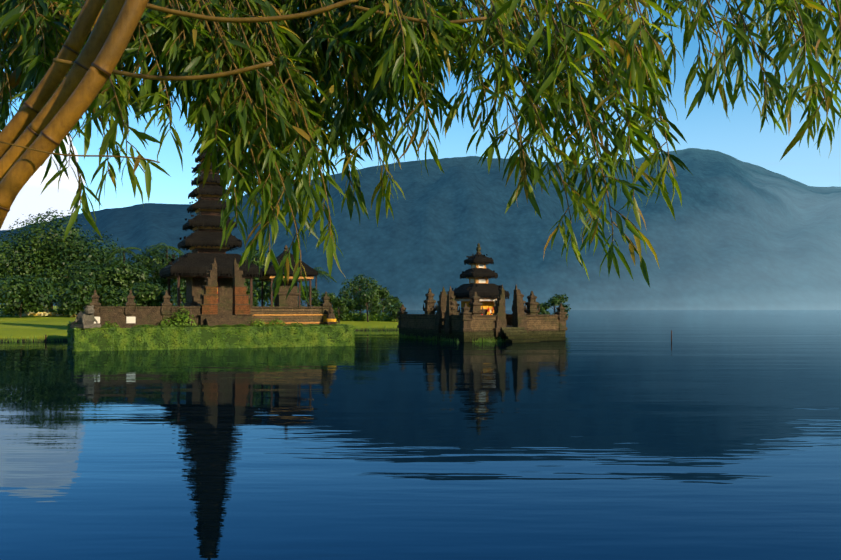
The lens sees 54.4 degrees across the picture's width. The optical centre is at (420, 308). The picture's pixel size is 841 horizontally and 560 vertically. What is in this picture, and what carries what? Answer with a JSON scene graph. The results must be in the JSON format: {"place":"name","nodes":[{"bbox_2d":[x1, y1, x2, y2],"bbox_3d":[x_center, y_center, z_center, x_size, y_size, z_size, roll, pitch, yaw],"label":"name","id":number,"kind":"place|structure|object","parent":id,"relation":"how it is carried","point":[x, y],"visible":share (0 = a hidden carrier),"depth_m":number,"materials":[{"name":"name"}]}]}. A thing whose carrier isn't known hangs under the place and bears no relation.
{"place":"outdoors","nodes":[
{"label":"outdoors","id":0,"kind":"place"},
{"bbox_2d":[0,130,84,229],"bbox_3d":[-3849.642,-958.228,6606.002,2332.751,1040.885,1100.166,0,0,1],"label":"cloud","id":1,"kind":"structure","parent":0,"point":[29,200],"depth_m":6204.61,"materials":[{"name":"white"}]},
{"bbox_2d":[0,305,397,341],"bbox_3d":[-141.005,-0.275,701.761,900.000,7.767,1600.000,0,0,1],"label":"terrain","id":2,"kind":"structure","parent":0,"point":[33,326],"depth_m":74.96,"materials":[{"name":"green plant"}]},
{"bbox_2d":[0,240,14,291],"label":"tree","id":3,"kind":"object","parent":2,"relation":"on","point":[4,261],"visible":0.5,"depth_m":112.14,"materials":[{"name":"green plant"}]},
{"bbox_2d":[0,274,56,317],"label":"tree","id":4,"kind":"object","parent":2,"relation":"on","point":[20,291],"visible":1,"depth_m":91.60,"materials":[{"name":"green plant"}]},
{"bbox_2d":[0,311,76,316],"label":"flower bed","id":5,"kind":"object","parent":2,"relation":"on","point":[25,313],"visible":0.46,"depth_m":96.42,"materials":[{"name":"yellow plant"}]},
{"bbox_2d":[46,295,61,316],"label":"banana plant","id":6,"kind":"object","parent":2,"relation":"on","point":[54,299],"visible":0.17,"depth_m":97.43,"materials":[{"name":"green plant"}]},
{"bbox_2d":[0,208,123,311],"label":"tree","id":7,"kind":"object","parent":2,"relation":"on","point":[53,252],"visible":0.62,"depth_m":119.04,"materials":[{"name":"green plant"}]},
{"bbox_2d":[38,259,105,306],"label":"tree","id":8,"kind":"object","parent":2,"relation":"on","point":[77,275],"visible":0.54,"depth_m":106.88,"materials":[{"name":"green plant"}]},
{"bbox_2d":[0,0,148,228],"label":"bamboo culms","id":9,"kind":"object","parent":2,"relation":"on","point":[50,126],"visible":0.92,"depth_m":4.15,"materials":[{"name":"brown plant"}]},
{"bbox_2d":[0,0,840,302],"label":"bamboo","id":10,"kind":"object","parent":9,"relation":"attached to","point":[398,82],"depth_m":4.88,"materials":[{"name":"green plant"}]},
{"bbox_2d":[55,278,106,315],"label":"tree","id":11,"kind":"object","parent":2,"relation":"on","point":[79,295],"visible":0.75,"depth_m":96.13,"materials":[{"name":"green plant"}]},
{"bbox_2d":[89,245,125,288],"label":"tree","id":12,"kind":"object","parent":2,"relation":"on","point":[111,258],"visible":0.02,"depth_m":138.56,"materials":[{"name":"green plant"}]},
{"bbox_2d":[96,284,136,305],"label":"tree","id":13,"kind":"object","parent":2,"relation":"on","point":[112,294],"visible":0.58,"depth_m":97.35,"materials":[{"name":"green plant"}]},
{"bbox_2d":[101,246,142,263],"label":"palm tree","id":14,"kind":"object","parent":2,"relation":"on","point":[126,250],"visible":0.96,"depth_m":118.18,"materials":[{"name":"green plant"}]},
{"bbox_2d":[91,258,157,302],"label":"tree","id":15,"kind":"object","parent":2,"relation":"on","point":[117,277],"visible":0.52,"depth_m":110.30,"materials":[{"name":"green plant"}]},
{"bbox_2d":[121,246,177,304],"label":"tree","id":16,"kind":"object","parent":2,"relation":"on","point":[149,261],"visible":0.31,"depth_m":126.30,"materials":[{"name":"green plant"}]},
{"bbox_2d":[124,281,175,305],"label":"tree","id":17,"kind":"object","parent":2,"relation":"on","point":[143,294],"visible":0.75,"depth_m":103.20,"materials":[{"name":"green plant"}]},
{"bbox_2d":[146,242,183,283],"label":"palm tree","id":18,"kind":"object","parent":2,"relation":"on","point":[158,246],"visible":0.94,"depth_m":126.26,"materials":[{"name":"green plant"}]},
{"bbox_2d":[152,252,188,303],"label":"tree","id":19,"kind":"object","parent":2,"relation":"on","point":[164,264],"depth_m":121.70,"materials":[{"name":"green plant"}]},
{"bbox_2d":[170,279,185,305],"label":"tree","id":20,"kind":"object","parent":2,"relation":"on","point":[183,285],"visible":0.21,"depth_m":98.41,"materials":[{"name":"green plant"}]},
{"bbox_2d":[0,307,397,327],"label":"shrubs","id":21,"kind":"object","parent":2,"relation":"on","point":[350,317],"visible":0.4,"depth_m":52.56,"materials":[{"name":"green plant"}]},
{"bbox_2d":[83,131,337,328],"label":"temple","id":22,"kind":"structure","parent":2,"relation":"on","point":[211,273],"depth_m":54.95,"materials":[{"name":"stone"}]},
{"bbox_2d":[71,323,354,350],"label":"grassy bank","id":23,"kind":"structure","parent":2,"relation":"on","point":[140,337],"depth_m":49.26,"materials":[{"name":"green plant"}]},
{"bbox_2d":[70,305,100,327],"bbox_3d":[-19.218,0.454,46.920,1.360,1.309,1.296,0,0,36],"label":"frog statue","id":24,"kind":"object","parent":23,"relation":"on","point":[85,319],"visible":1,"depth_m":46.59,"materials":[{"name":"stone"}]},
{"bbox_2d":[244,282,259,305],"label":"tree","id":25,"kind":"object","parent":2,"relation":"on","point":[255,302],"visible":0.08,"depth_m":92.94,"materials":[{"name":"green plant"}]},
{"bbox_2d":[0,325,507,350],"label":"reeds","id":26,"kind":"object","parent":2,"relation":"on","point":[369,328],"depth_m":59.10,"materials":[{"name":"green plant"}]},
{"bbox_2d":[239,248,274,301],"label":"tree","id":27,"kind":"object","parent":2,"relation":"on","point":[257,256],"visible":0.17,"depth_m":98.77,"materials":[{"name":"green plant"}]},
{"bbox_2d":[253,277,301,305],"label":"tree","id":28,"kind":"object","parent":2,"relation":"on","point":[265,289],"visible":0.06,"depth_m":95.35,"materials":[{"name":"green plant"}]},
{"bbox_2d":[301,286,321,306],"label":"tree","id":29,"kind":"object","parent":2,"relation":"on","point":[316,300],"visible":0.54,"depth_m":99.50,"materials":[{"name":"green plant"}]},
{"bbox_2d":[304,267,335,298],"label":"palm tree","id":30,"kind":"object","parent":2,"relation":"on","point":[321,272],"visible":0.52,"depth_m":117.81,"materials":[{"name":"green plant"}]},
{"bbox_2d":[320,292,339,310],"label":"tree","id":31,"kind":"object","parent":2,"relation":"on","point":[331,295],"visible":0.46,"depth_m":99.61,"materials":[{"name":"green plant"}]},
{"bbox_2d":[331,298,348,322],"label":"tree","id":32,"kind":"object","parent":2,"relation":"on","point":[338,303],"visible":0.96,"depth_m":96.81,"materials":[{"name":"green plant"}]},
{"bbox_2d":[335,288,356,316],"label":"tree","id":33,"kind":"object","parent":2,"relation":"on","point":[350,305],"visible":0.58,"depth_m":103.73,"materials":[{"name":"green plant"}]},
{"bbox_2d":[341,283,366,310],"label":"tree","id":34,"kind":"object","parent":2,"relation":"on","point":[353,291],"visible":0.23,"depth_m":124.27,"materials":[{"name":"green plant"}]},
{"bbox_2d":[341,274,377,315],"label":"tree","id":35,"kind":"object","parent":2,"relation":"on","point":[361,281],"visible":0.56,"depth_m":111.52,"materials":[{"name":"green plant"}]},
{"bbox_2d":[355,290,382,321],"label":"tree","id":36,"kind":"object","parent":2,"relation":"on","point":[367,296],"visible":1,"depth_m":99.63,"materials":[{"name":"green plant"}]},
{"bbox_2d":[362,284,388,314],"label":"tree","id":37,"kind":"object","parent":2,"relation":"on","point":[382,292],"visible":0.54,"depth_m":107.43,"materials":[{"name":"green plant"}]},
{"bbox_2d":[378,294,395,311],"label":"tree","id":38,"kind":"object","parent":2,"relation":"on","point":[385,298],"visible":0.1,"depth_m":119.16,"materials":[{"name":"green plant"}]},
{"bbox_2d":[381,295,401,314],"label":"tree","id":39,"kind":"object","parent":2,"relation":"on","point":[393,301],"visible":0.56,"depth_m":109.49,"materials":[{"name":"green plant"}]},
{"bbox_2d":[388,302,401,321],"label":"tree","id":40,"kind":"object","parent":2,"relation":"on","point":[395,309],"visible":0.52,"depth_m":100.67,"materials":[{"name":"green plant"}]},
{"bbox_2d":[537,303,549,314],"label":"tree","id":41,"kind":"object","parent":2,"relation":"on","point":[543,307],"visible":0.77,"depth_m":99.26,"materials":[{"name":"green plant"}]},
{"bbox_2d":[541,294,570,316],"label":"tree","id":42,"kind":"object","parent":2,"relation":"on","point":[556,300],"visible":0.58,"depth_m":100.25,"materials":[{"name":"green plant"}]},
{"bbox_2d":[0,310,840,559],"bbox_3d":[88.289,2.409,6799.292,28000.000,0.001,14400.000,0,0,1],"label":"lake water","id":43,"kind":"structure","parent":0,"point":[640,435],"depth_m":14.28,"materials":[{"name":"blue liquid"}]},
{"bbox_2d":[67,322,82,349],"bbox_3d":[-22.404,1.762,53.663,1.395,1.718,13.998,0,0,-24],"label":"hedge","id":44,"kind":"object","parent":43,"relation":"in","point":[69,334],"visible":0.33,"depth_m":51.59,"materials":[{"name":"green plant"}]},
{"bbox_2d":[397,243,567,342],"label":"temple","id":45,"kind":"structure","parent":43,"relation":"in","point":[483,314],"depth_m":61.34,"materials":[{"name":"stone"}]},
{"bbox_2d":[0,148,840,309],"bbox_3d":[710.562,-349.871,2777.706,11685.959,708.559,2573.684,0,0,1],"label":"mountain","id":46,"kind":"structure","parent":0,"point":[737,234],"depth_m":1921.74,"materials":[{"name":"blue stone"}]},
{"bbox_2d":[0,0,840,213],"label":"sky","id":47,"kind":"structure","parent":0,"point":[708,126],"materials":[{"name":"blue"}]}
]}

